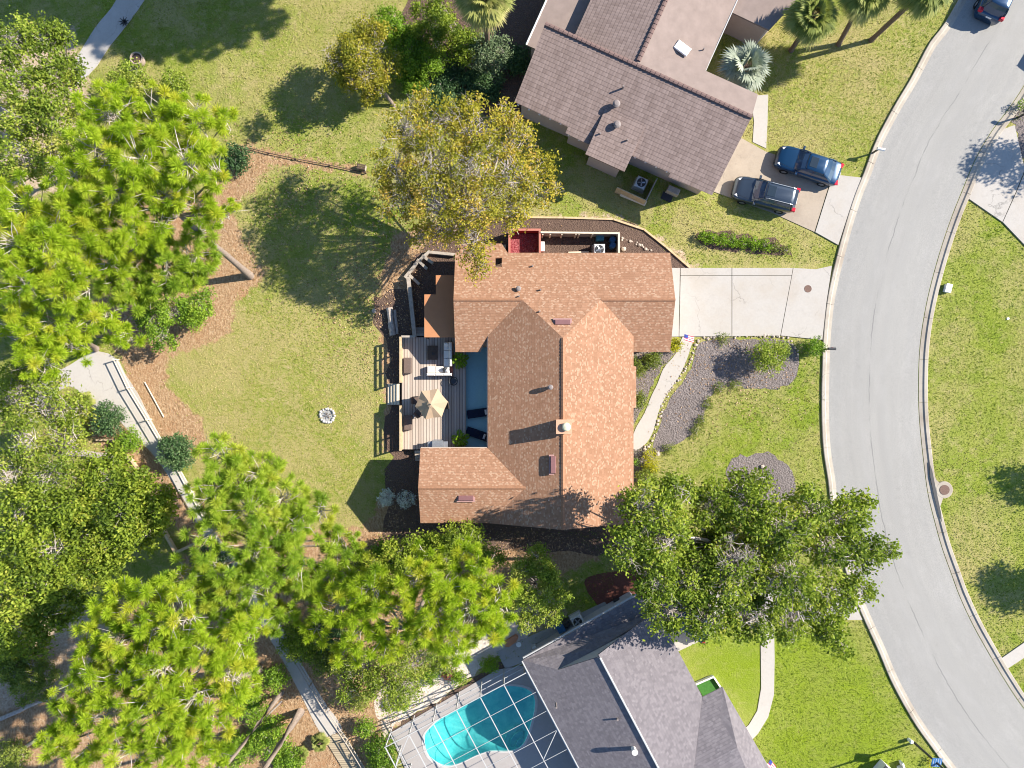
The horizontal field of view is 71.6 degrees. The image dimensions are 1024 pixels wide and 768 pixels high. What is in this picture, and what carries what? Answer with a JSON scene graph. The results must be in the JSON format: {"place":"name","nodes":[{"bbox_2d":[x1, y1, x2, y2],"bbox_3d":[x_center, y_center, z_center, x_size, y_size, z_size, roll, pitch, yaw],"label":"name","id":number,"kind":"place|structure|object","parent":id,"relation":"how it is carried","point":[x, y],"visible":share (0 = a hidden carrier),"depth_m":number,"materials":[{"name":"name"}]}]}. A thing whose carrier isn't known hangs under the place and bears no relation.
{"place":"outdoors","nodes":[
{"label":"outdoors","id":0,"kind":"place"},
{"bbox_2d":[63,0,143,94],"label":"cart path","id":1,"kind":"structure","parent":0,"point":[106,32],"depth_m":51.97,"materials":[{"name":"grey concrete"}]},
{"bbox_2d":[35,351,341,736],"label":"golf path","id":2,"kind":"structure","parent":0,"point":[100,379],"depth_m":51.97,"materials":[{"name":"concrete"}]},
{"bbox_2d":[466,347,487,446],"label":"patio","id":3,"kind":"structure","parent":0,"point":[476,382],"depth_m":51.90,"materials":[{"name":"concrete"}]},
{"bbox_2d":[0,0,1023,767],"bbox_3d":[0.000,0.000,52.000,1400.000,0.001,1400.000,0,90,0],"label":"ground","id":4,"kind":"structure","parent":0,"point":[734,670],"depth_m":52.00,"materials":[{"name":"plant"}]},
{"bbox_2d":[0,736,33,767],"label":"shrub","id":5,"kind":"object","parent":4,"relation":"on","point":[9,754],"visible":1,"depth_m":50.92,"materials":[{"name":"green plant"}]},
{"bbox_2d":[0,654,34,689],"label":"shrub","id":6,"kind":"object","parent":4,"relation":"on","point":[7,671],"visible":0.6,"depth_m":50.43,"materials":[{"name":"green plant"}]},
{"bbox_2d":[1,650,63,708],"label":"shrub","id":7,"kind":"object","parent":4,"relation":"on","point":[30,681],"visible":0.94,"depth_m":50.69,"materials":[{"name":"green plant"}]},
{"bbox_2d":[0,84,90,210],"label":"oak tree","id":8,"kind":"object","parent":4,"relation":"on","point":[17,124],"visible":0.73,"depth_m":44.65,"materials":[{"name":"green plant"}]},
{"bbox_2d":[0,5,93,131],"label":"oak tree","id":9,"kind":"object","parent":4,"relation":"on","point":[48,73],"visible":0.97,"depth_m":44.93,"materials":[{"name":"green plant"}]},
{"bbox_2d":[0,356,101,504],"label":"oak tree","id":10,"kind":"object","parent":4,"relation":"on","point":[19,455],"visible":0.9,"depth_m":44.14,"materials":[{"name":"green plant"}]},
{"bbox_2d":[0,479,134,662],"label":"oak tree","id":11,"kind":"object","parent":4,"relation":"on","point":[31,564],"visible":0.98,"depth_m":43.83,"materials":[{"name":"green plant"}]},
{"bbox_2d":[0,167,135,317],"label":"pine tree","id":12,"kind":"object","parent":4,"relation":"on","point":[29,256],"visible":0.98,"depth_m":38.31,"materials":[{"name":"green plant"}]},
{"bbox_2d":[0,282,147,386],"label":"pine tree","id":13,"kind":"object","parent":4,"relation":"on","point":[57,335],"visible":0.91,"depth_m":40.18,"materials":[{"name":"green plant"}]},
{"bbox_2d":[87,399,129,438],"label":"shrub","id":14,"kind":"object","parent":4,"relation":"on","point":[109,420],"visible":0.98,"depth_m":50.75,"materials":[{"name":"green plant"}]},
{"bbox_2d":[58,440,182,565],"bbox_3d":[-24.951,8.247,47.601,7.222,8.998,7.827,31,90,0],"label":"oak tree","id":15,"kind":"object","parent":4,"relation":"on","point":[130,490],"visible":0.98,"depth_m":44.46,"materials":[{"name":"green plant"}]},
{"bbox_2d":[101,57,153,109],"bbox_3d":[-27.149,-21.298,50.628,3.655,2.945,3.353,-34,90,0],"label":"bush","id":16,"kind":"object","parent":4,"relation":"on","point":[131,76],"visible":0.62,"depth_m":50.01,"materials":[{"name":"green plant"}]},
{"bbox_2d":[111,424,148,458],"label":"shrub","id":17,"kind":"object","parent":4,"relation":"on","point":[130,441],"visible":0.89,"depth_m":51.07,"materials":[{"name":"green plant"}]},
{"bbox_2d":[38,77,253,282],"bbox_3d":[-20.211,-11.353,44.241,9.643,15.718,10.974,0,90,0],"label":"pine tree","id":18,"kind":"object","parent":4,"relation":"on","point":[127,130],"visible":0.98,"depth_m":38.69,"materials":[{"name":"green plant"}]},
{"bbox_2d":[32,573,273,767],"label":"pine tree","id":19,"kind":"object","parent":4,"relation":"on","point":[175,690],"visible":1,"depth_m":38.08,"materials":[{"name":"green plant"}]},
{"bbox_2d":[85,211,224,319],"bbox_3d":[-22.267,-7.436,47.133,9.030,9.933,5.448,-30,90,0],"label":"pine tree","id":20,"kind":"object","parent":4,"relation":"on","point":[138,294],"visible":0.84,"depth_m":43.95,"materials":[{"name":"green plant"}]},
{"bbox_2d":[128,286,217,352],"bbox_3d":[-23.772,-4.537,50.336,5.881,3.529,4.902,0,90,0],"label":"broadleaf bush","id":21,"kind":"object","parent":4,"relation":"on","point":[189,313],"visible":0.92,"depth_m":49.87,"materials":[{"name":"green plant"}]},
{"bbox_2d":[155,65,191,101],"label":"bush","id":22,"kind":"object","parent":4,"relation":"on","point":[176,85],"visible":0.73,"depth_m":50.23,"materials":[{"name":"green plant"}]},
{"bbox_2d":[154,431,195,475],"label":"shrub","id":23,"kind":"object","parent":4,"relation":"on","point":[173,448],"visible":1,"depth_m":50.53,"materials":[{"name":"green plant"}]},
{"bbox_2d":[216,141,256,177],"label":"bush","id":24,"kind":"object","parent":4,"relation":"on","point":[238,160],"visible":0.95,"depth_m":51.11,"materials":[{"name":"green plant"}]},
{"bbox_2d":[218,729,258,767],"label":"shrub","id":25,"kind":"object","parent":4,"relation":"on","point":[245,749],"visible":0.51,"depth_m":51.24,"materials":[{"name":"green plant"}]},
{"bbox_2d":[227,679,270,726],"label":"shrub","id":26,"kind":"object","parent":4,"relation":"on","point":[252,708],"visible":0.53,"depth_m":51.08,"materials":[{"name":"green plant"}]},
{"bbox_2d":[224,690,283,767],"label":"pine tree","id":27,"kind":"object","parent":4,"relation":"on","point":[270,707],"visible":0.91,"depth_m":47.12,"materials":[{"name":"brown plant"}]},
{"bbox_2d":[158,431,371,641],"bbox_3d":[-14.810,9.282,46.264,12.286,11.672,13.058,0,90,0],"label":"pine tree","id":28,"kind":"object","parent":4,"relation":"on","point":[257,569],"visible":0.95,"depth_m":42.39,"materials":[{"name":"green plant"}]},
{"bbox_2d":[244,711,293,761],"bbox_3d":[-17.513,25.499,51.303,3.700,1.593,3.818,0,90,0],"label":"shrub","id":29,"kind":"object","parent":4,"relation":"on","point":[274,733],"visible":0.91,"depth_m":51.02,"materials":[{"name":"green plant"}]},
{"bbox_2d":[261,659,291,695],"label":"shrub","id":30,"kind":"object","parent":4,"relation":"on","point":[276,678],"visible":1,"depth_m":51.23,"materials":[{"name":"green plant"}]},
{"bbox_2d":[262,708,304,767],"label":"pine tree","id":31,"kind":"object","parent":4,"relation":"on","point":[298,715],"visible":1,"depth_m":48.58,"materials":[{"name":"brown plant"}]},
{"bbox_2d":[269,738,308,767],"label":"shrub","id":32,"kind":"object","parent":4,"relation":"on","point":[285,760],"visible":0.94,"depth_m":51.15,"materials":[{"name":"green plant"}]},
{"bbox_2d":[274,617,321,666],"bbox_3d":[-14.932,18.432,50.941,4.106,2.319,3.568,0,90,0],"label":"bush","id":33,"kind":"object","parent":4,"relation":"on","point":[298,647],"visible":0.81,"depth_m":50.53,"materials":[{"name":"green plant"}]},
{"bbox_2d":[308,638,344,679],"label":"shrub","id":34,"kind":"object","parent":4,"relation":"on","point":[321,662],"visible":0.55,"depth_m":50.87,"materials":[{"name":"green plant"}]},
{"bbox_2d":[311,606,348,653],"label":"bush","id":35,"kind":"object","parent":4,"relation":"on","point":[336,634],"visible":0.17,"depth_m":50.47,"materials":[{"name":"green plant"}]},
{"bbox_2d":[326,731,365,767],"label":"boardwalk","id":36,"kind":"structure","parent":4,"relation":"on","point":[342,753],"depth_m":51.91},
{"bbox_2d":[317,12,406,109],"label":"tree","id":37,"kind":"object","parent":4,"relation":"on","point":[354,57],"visible":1,"depth_m":48.12,"materials":[{"name":"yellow plant"}]},
{"bbox_2d":[351,712,377,739],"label":"shrub","id":38,"kind":"object","parent":4,"relation":"on","point":[366,727],"visible":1,"depth_m":50.91,"materials":[{"name":"green plant"}]},
{"bbox_2d":[359,731,398,766],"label":"shrub","id":39,"kind":"object","parent":4,"relation":"on","point":[375,751],"visible":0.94,"depth_m":50.95,"materials":[{"name":"green plant"}]},
{"bbox_2d":[367,1,412,48],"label":"bush","id":40,"kind":"object","parent":4,"relation":"on","point":[396,23],"visible":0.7,"depth_m":49.60,"materials":[{"name":"green plant"}]},
{"bbox_2d":[373,289,407,455],"bbox_3d":[-8.448,-0.735,52.037,3.529,0.086,12.434,0,90,0],"label":"soil bed","id":41,"kind":"object","parent":4,"relation":"on","point":[391,430],"visible":0.62,"depth_m":51.99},
{"bbox_2d":[325,639,458,719],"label":"olive tree","id":42,"kind":"object","parent":4,"relation":"on","point":[393,690],"visible":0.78,"depth_m":47.08,"materials":[{"name":"green plant"}]},
{"bbox_2d":[382,447,426,538],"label":"soil bed","id":43,"kind":"object","parent":4,"relation":"on","point":[402,470],"visible":0.37,"depth_m":51.99,"materials":[{"name":"soil"}]},
{"bbox_2d":[0,69,818,765],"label":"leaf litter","id":44,"kind":"object","parent":4,"relation":"on","point":[418,321],"visible":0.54,"depth_m":51.95,"materials":[{"name":"brown plant"}]},
{"bbox_2d":[391,60,428,92],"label":"bush","id":45,"kind":"object","parent":4,"relation":"on","point":[405,77],"visible":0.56,"depth_m":50.89,"materials":[{"name":"green plant"}]},
{"bbox_2d":[299,529,524,671],"bbox_3d":[-6.103,13.501,45.458,13.882,13.283,7.935,-24,90,0],"label":"pine tree","id":46,"kind":"object","parent":4,"relation":"on","point":[416,625],"visible":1,"depth_m":41.01,"materials":[{"name":"green plant"}]},
{"bbox_2d":[387,327,465,460],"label":"deck","id":47,"kind":"structure","parent":4,"relation":"on","point":[449,423],"depth_m":51.45,"materials":[{"name":"brown wood"}]},
{"bbox_2d":[415,389,447,418],"bbox_3d":[-5.623,1.400,50.135,2.309,2.590,2.165,0,90,0],"label":"patio umbrella","id":48,"kind":"object","parent":47,"relation":"on","point":[431,404],"visible":1,"depth_m":49.44,"materials":[{"name":"beige fabric"}]},
{"bbox_2d":[427,342,452,375],"bbox_3d":[-5.196,-1.786,51.050,1.855,0.740,2.459,0,90,0],"label":"sectional sofa","id":49,"kind":"object","parent":47,"relation":"on","point":[438,370],"visible":1,"depth_m":51.02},
{"bbox_2d":[404,239,457,336],"bbox_3d":[-5.798,-6.463,52.025,4.178,0.110,8.562,0,90,0],"label":"soil bed","id":50,"kind":"object","parent":4,"relation":"on","point":[443,265],"visible":0.41,"depth_m":51.97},
{"bbox_2d":[383,662,512,742],"bbox_3d":[-4.509,23.132,52.029,11.787,0.102,1.153,-32,90,0],"label":"soil bed","id":51,"kind":"object","parent":4,"relation":"on","point":[459,689],"visible":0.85,"depth_m":51.98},
{"bbox_2d":[374,621,532,736],"bbox_3d":[-4.542,20.885,52.032,13.504,0.095,3.175,-33,90,0],"label":"gravel bed","id":52,"kind":"object","parent":4,"relation":"on","point":[434,693],"visible":0.45,"depth_m":51.98,"materials":[{"name":"gravel"}]},
{"bbox_2d":[400,0,543,121],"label":"planting bed","id":53,"kind":"object","parent":4,"relation":"on","point":[520,21],"visible":0.12,"depth_m":51.99,"materials":[{"name":"soil"}]},
{"bbox_2d":[384,22,432,76],"bbox_3d":[-7.247,-23.662,50.552,3.442,3.097,3.805,0,90,0],"label":"bush","id":54,"kind":"object","parent":53,"relation":"on","point":[406,45],"visible":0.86,"depth_m":49.74,"materials":[{"name":"green plant"}]},
{"bbox_2d":[409,37,453,80],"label":"bush","id":55,"kind":"object","parent":53,"relation":"on","point":[434,64],"visible":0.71,"depth_m":50.37,"materials":[{"name":"green plant"}]},
{"bbox_2d":[406,0,464,57],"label":"bush","id":56,"kind":"object","parent":53,"relation":"on","point":[433,12],"visible":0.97,"depth_m":49.26,"materials":[{"name":"green plant"}]},
{"bbox_2d":[425,75,458,114],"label":"bush","id":57,"kind":"object","parent":53,"relation":"on","point":[441,95],"visible":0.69,"depth_m":51.38,"materials":[{"name":"green plant"}]},
{"bbox_2d":[430,55,476,100],"bbox_3d":[-4.556,-22.016,51.631,3.611,1.278,3.670,-33,90,0],"label":"bush","id":58,"kind":"object","parent":53,"relation":"on","point":[456,73],"visible":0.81,"depth_m":51.38,"materials":[{"name":"green plant"}]},
{"bbox_2d":[443,25,483,69],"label":"bush","id":59,"kind":"object","parent":53,"relation":"on","point":[461,50],"visible":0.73,"depth_m":50.11,"materials":[{"name":"green plant"}]},
{"bbox_2d":[451,0,515,49],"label":"palm tree","id":60,"kind":"object","parent":53,"relation":"on","point":[484,15],"visible":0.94,"depth_m":44.77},
{"bbox_2d":[462,62,507,108],"bbox_3d":[-1.999,-21.938,51.643,3.410,1.285,3.664,-21,90,0],"label":"bush","id":61,"kind":"object","parent":53,"relation":"on","point":[484,87],"visible":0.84,"depth_m":51.42,"materials":[{"name":"green plant"}]},
{"bbox_2d":[466,28,514,77],"bbox_3d":[-1.544,-23.471,50.525,3.537,3.150,3.672,0,90,0],"label":"bush","id":62,"kind":"object","parent":53,"relation":"on","point":[488,57],"visible":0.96,"depth_m":49.81,"materials":[{"name":"green plant"}]},
{"bbox_2d":[497,42,530,78],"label":"bush","id":63,"kind":"object","parent":53,"relation":"on","point":[518,60],"visible":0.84,"depth_m":51.21,"materials":[{"name":"green plant"}]},
{"bbox_2d":[391,665,576,767],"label":"pool deck","id":64,"kind":"structure","parent":4,"relation":"on","point":[528,756],"depth_m":51.92,"materials":[{"name":"concrete"}]},
{"bbox_2d":[422,684,537,767],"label":"swimming pool","id":65,"kind":"structure","parent":64,"relation":"in","point":[485,730],"depth_m":52.85,"materials":[{"name":"liquid"}]},
{"bbox_2d":[384,663,576,767],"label":"pool enclosure","id":66,"kind":"object","parent":64,"relation":"on","point":[433,720],"visible":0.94,"depth_m":49.08,"materials":[{"name":"white metal"}]},
{"bbox_2d":[0,10,1022,767],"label":"pine straw","id":67,"kind":"object","parent":4,"relation":"on","point":[186,428],"visible":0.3,"depth_m":51.97,"materials":[{"name":"plant"}]},
{"bbox_2d":[393,515,636,555],"bbox_3d":[0.622,11.116,52.031,18.814,0.098,3.455,0,90,0],"label":"soil bed","id":68,"kind":"object","parent":4,"relation":"on","point":[404,530],"visible":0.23,"depth_m":51.98,"materials":[{"name":"soil"}]},
{"bbox_2d":[360,518,509,593],"bbox_3d":[-5.532,11.742,49.584,10.531,5.032,4.302,-13,90,0],"label":"dark tree","id":69,"kind":"object","parent":68,"relation":"on","point":[448,537],"visible":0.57,"depth_m":48.46,"materials":[{"name":"green plant"}]},
{"bbox_2d":[503,541,575,634],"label":"tree","id":70,"kind":"object","parent":4,"relation":"on","point":[545,572],"visible":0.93,"depth_m":47.59,"materials":[{"name":"green plant"}]},
{"bbox_2d":[418,244,675,529],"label":"house","id":71,"kind":"structure","parent":4,"relation":"on","point":[562,337],"depth_m":48.15,"materials":[{"name":"brown"}]},
{"bbox_2d":[424,216,687,275],"bbox_3d":[3.174,-9.720,52.030,19.480,0.100,5.298,0,90,0],"label":"soil bed","id":72,"kind":"object","parent":4,"relation":"on","point":[573,244],"visible":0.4,"depth_m":51.98,"materials":[{"name":"soil"}]},
{"bbox_2d":[366,81,566,287],"bbox_3d":[-3.417,-13.335,46.775,11.908,10.651,11.445,44,90,0],"label":"yellow tree","id":73,"kind":"object","parent":72,"relation":"on","point":[453,207],"visible":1,"depth_m":43.76,"materials":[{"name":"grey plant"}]},
{"bbox_2d":[508,229,540,252],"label":"raised bed","id":74,"kind":"object","parent":72,"relation":"on","point":[520,241],"visible":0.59,"depth_m":51.70,"materials":[{"name":"red paint"}]},
{"bbox_2d":[541,231,619,252],"bbox_3d":[4.873,-9.943,51.323,5.651,1.354,1.905,0,90,0],"label":"fence","id":75,"kind":"object","parent":72,"relation":"on","point":[616,235],"visible":0.89,"depth_m":51.01,"materials":[{"name":"grey wood"}]},
{"bbox_2d":[507,216,689,267],"bbox_3d":[6.518,-11.293,51.950,14.009,0.180,2.060,15,90,0],"label":"timber border","id":76,"kind":"object","parent":4,"relation":"on","point":[631,225],"visible":0.79,"depth_m":51.86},
{"bbox_2d":[515,0,757,194],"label":"house","id":77,"kind":"structure","parent":4,"relation":"on","point":[612,87],"depth_m":47.82,"materials":[{"name":"tile"}]},
{"bbox_2d":[521,592,768,767],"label":"house","id":78,"kind":"structure","parent":4,"relation":"on","point":[613,688],"depth_m":48.09,"materials":[{"name":"grey"}]},
{"bbox_2d":[634,350,675,422],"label":"mulch bed","id":79,"kind":"object","parent":4,"relation":"on","point":[666,356],"visible":0.3,"depth_m":51.99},
{"bbox_2d":[634,336,693,449],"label":"front walk","id":80,"kind":"structure","parent":4,"relation":"on","point":[645,425],"depth_m":51.96,"materials":[{"name":"concrete"}]},
{"bbox_2d":[653,337,798,451],"bbox_3d":[14.785,-0.244,52.034,12.699,0.092,5.846,-29,90,0],"label":"mulch bed","id":81,"kind":"object","parent":4,"relation":"on","point":[667,434],"visible":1,"depth_m":51.99,"materials":[{"name":"gravel"}]},
{"bbox_2d":[745,334,789,379],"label":"shrub","id":82,"kind":"object","parent":81,"relation":"on","point":[771,359],"visible":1,"depth_m":50.39,"materials":[{"name":"green plant"}]},
{"bbox_2d":[695,230,792,256],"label":"mulch bed","id":83,"kind":"object","parent":4,"relation":"on","point":[719,247],"visible":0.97,"depth_m":51.99,"materials":[{"name":"soil"}]},
{"bbox_2d":[716,39,771,90],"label":"palm tree","id":84,"kind":"object","parent":4,"relation":"on","point":[751,78],"visible":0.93,"depth_m":48.09,"materials":[{"name":"plant"}]},
{"bbox_2d":[601,465,902,669],"bbox_3d":[14.866,11.036,46.639,19.515,10.923,11.922,9,90,0],"label":"oak tree","id":85,"kind":"object","parent":4,"relation":"on","point":[723,555],"visible":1,"depth_m":43.62,"materials":[{"name":"green plant"}]},
{"bbox_2d":[723,0,794,44],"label":"house","id":86,"kind":"structure","parent":4,"relation":"on","point":[755,20],"depth_m":48.90,"materials":[{"name":"pink paint"}]},
{"bbox_2d":[746,622,774,738],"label":"walkway","id":87,"kind":"structure","parent":4,"relation":"on","point":[757,722],"depth_m":51.95,"materials":[{"name":"concrete"}]},
{"bbox_2d":[753,95,767,147],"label":"walkway","id":88,"kind":"structure","parent":4,"relation":"on","point":[760,114],"depth_m":51.97,"materials":[{"name":"concrete"}]},
{"bbox_2d":[726,451,795,512],"bbox_3d":[18.276,7.383,52.034,5.244,0.092,4.925,0,90,0],"label":"mulch bed","id":89,"kind":"object","parent":4,"relation":"on","point":[782,472],"visible":0.47,"depth_m":51.99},
{"bbox_2d":[779,0,839,52],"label":"palm tree","id":90,"kind":"object","parent":4,"relation":"on","point":[804,29],"visible":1,"depth_m":47.04,"materials":[{"name":"plant"}]},
{"bbox_2d":[800,335,827,358],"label":"shrub","id":91,"kind":"object","parent":4,"relation":"on","point":[810,349],"visible":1,"depth_m":51.20,"materials":[{"name":"green plant"}]},
{"bbox_2d":[815,175,860,244],"bbox_3d":[23.758,-12.963,52.015,2.014,0.210,5.205,19,90,0],"label":"driveway apron","id":92,"kind":"object","parent":4,"relation":"on","point":[839,198],"visible":0.88,"depth_m":51.91,"materials":[{"name":"concrete"}]},
{"bbox_2d":[836,0,890,47],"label":"palm tree","id":93,"kind":"object","parent":4,"relation":"on","point":[861,12],"visible":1,"depth_m":46.77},
{"bbox_2d":[821,0,965,767],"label":"kerb","id":94,"kind":"structure","parent":4,"relation":"on","point":[843,244],"depth_m":51.91,"materials":[{"name":"concrete"}]},
{"bbox_2d":[868,0,952,42],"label":"palm tree","id":95,"kind":"object","parent":4,"relation":"on","point":[922,8],"visible":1,"depth_m":46.13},
{"bbox_2d":[929,463,952,520],"bbox_3d":[31.508,7.791,51.943,1.447,0.215,4.455,-11,90,0],"label":"storm drain","id":96,"kind":"object","parent":4,"relation":"on","point":[942,490],"visible":1,"depth_m":51.86,"materials":[{"name":"concrete"}]},
{"bbox_2d":[919,87,1023,706],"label":"kerb","id":97,"kind":"structure","parent":4,"relation":"on","point":[986,148],"depth_m":51.93,"materials":[{"name":"concrete"}]},
{"bbox_2d":[1002,642,1023,667],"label":"walkway","id":98,"kind":"structure","parent":4,"relation":"on","point":[1013,656],"depth_m":51.92,"materials":[{"name":"concrete"}]},
{"bbox_2d":[496,602,605,667],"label":"side path","id":99,"kind":"structure","parent":0,"point":[510,660],"depth_m":51.97,"materials":[{"name":"concrete"}]},
{"bbox_2d":[584,570,646,604],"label":"mulch bed","id":100,"kind":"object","parent":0,"point":[621,585],"depth_m":51.98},
{"bbox_2d":[672,266,831,339],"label":"driveway","id":101,"kind":"structure","parent":0,"point":[742,305],"depth_m":51.90,"materials":[{"name":"concrete"}]},
{"bbox_2d":[651,583,861,650],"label":"driveway","id":102,"kind":"structure","parent":0,"point":[681,643],"depth_m":51.94,"materials":[{"name":"concrete"}]},
{"bbox_2d":[714,138,828,231],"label":"driveway","id":103,"kind":"structure","parent":0,"point":[747,159],"depth_m":51.95,"materials":[{"name":"concrete"}]},
{"bbox_2d":[730,175,800,213],"bbox_3d":[18.288,-13.738,51.160,4.622,1.679,2.200,14,90,0],"label":"parked car","id":104,"kind":"object","parent":103,"relation":"on","point":[778,198],"visible":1,"depth_m":50.86,"materials":[{"name":"grey metal"}]},
{"bbox_2d":[773,146,843,186],"bbox_3d":[21.446,-15.819,51.258,4.778,1.485,2.180,18,90,0],"label":"parked car","id":105,"kind":"object","parent":103,"relation":"on","point":[819,170],"visible":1,"depth_m":51.03,"materials":[{"name":"blue paint"}]},
{"bbox_2d":[827,0,1023,767],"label":"road","id":106,"kind":"structure","parent":0,"point":[966,704],"depth_m":51.95,"materials":[{"name":"asphalt"}]},
{"bbox_2d":[973,0,1012,25],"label":"parked car","id":107,"kind":"object","parent":106,"relation":"on","point":[992,12],"visible":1,"depth_m":50.87,"materials":[{"name":"blue paint"}]},
{"bbox_2d":[969,125,1023,244],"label":"driveway","id":108,"kind":"structure","parent":0,"point":[994,192],"depth_m":51.91,"materials":[{"name":"concrete"}]},
{"bbox_2d":[1011,103,1023,157],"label":"soil bed","id":109,"kind":"object","parent":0,"point":[1019,126],"visible":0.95,"depth_m":51.99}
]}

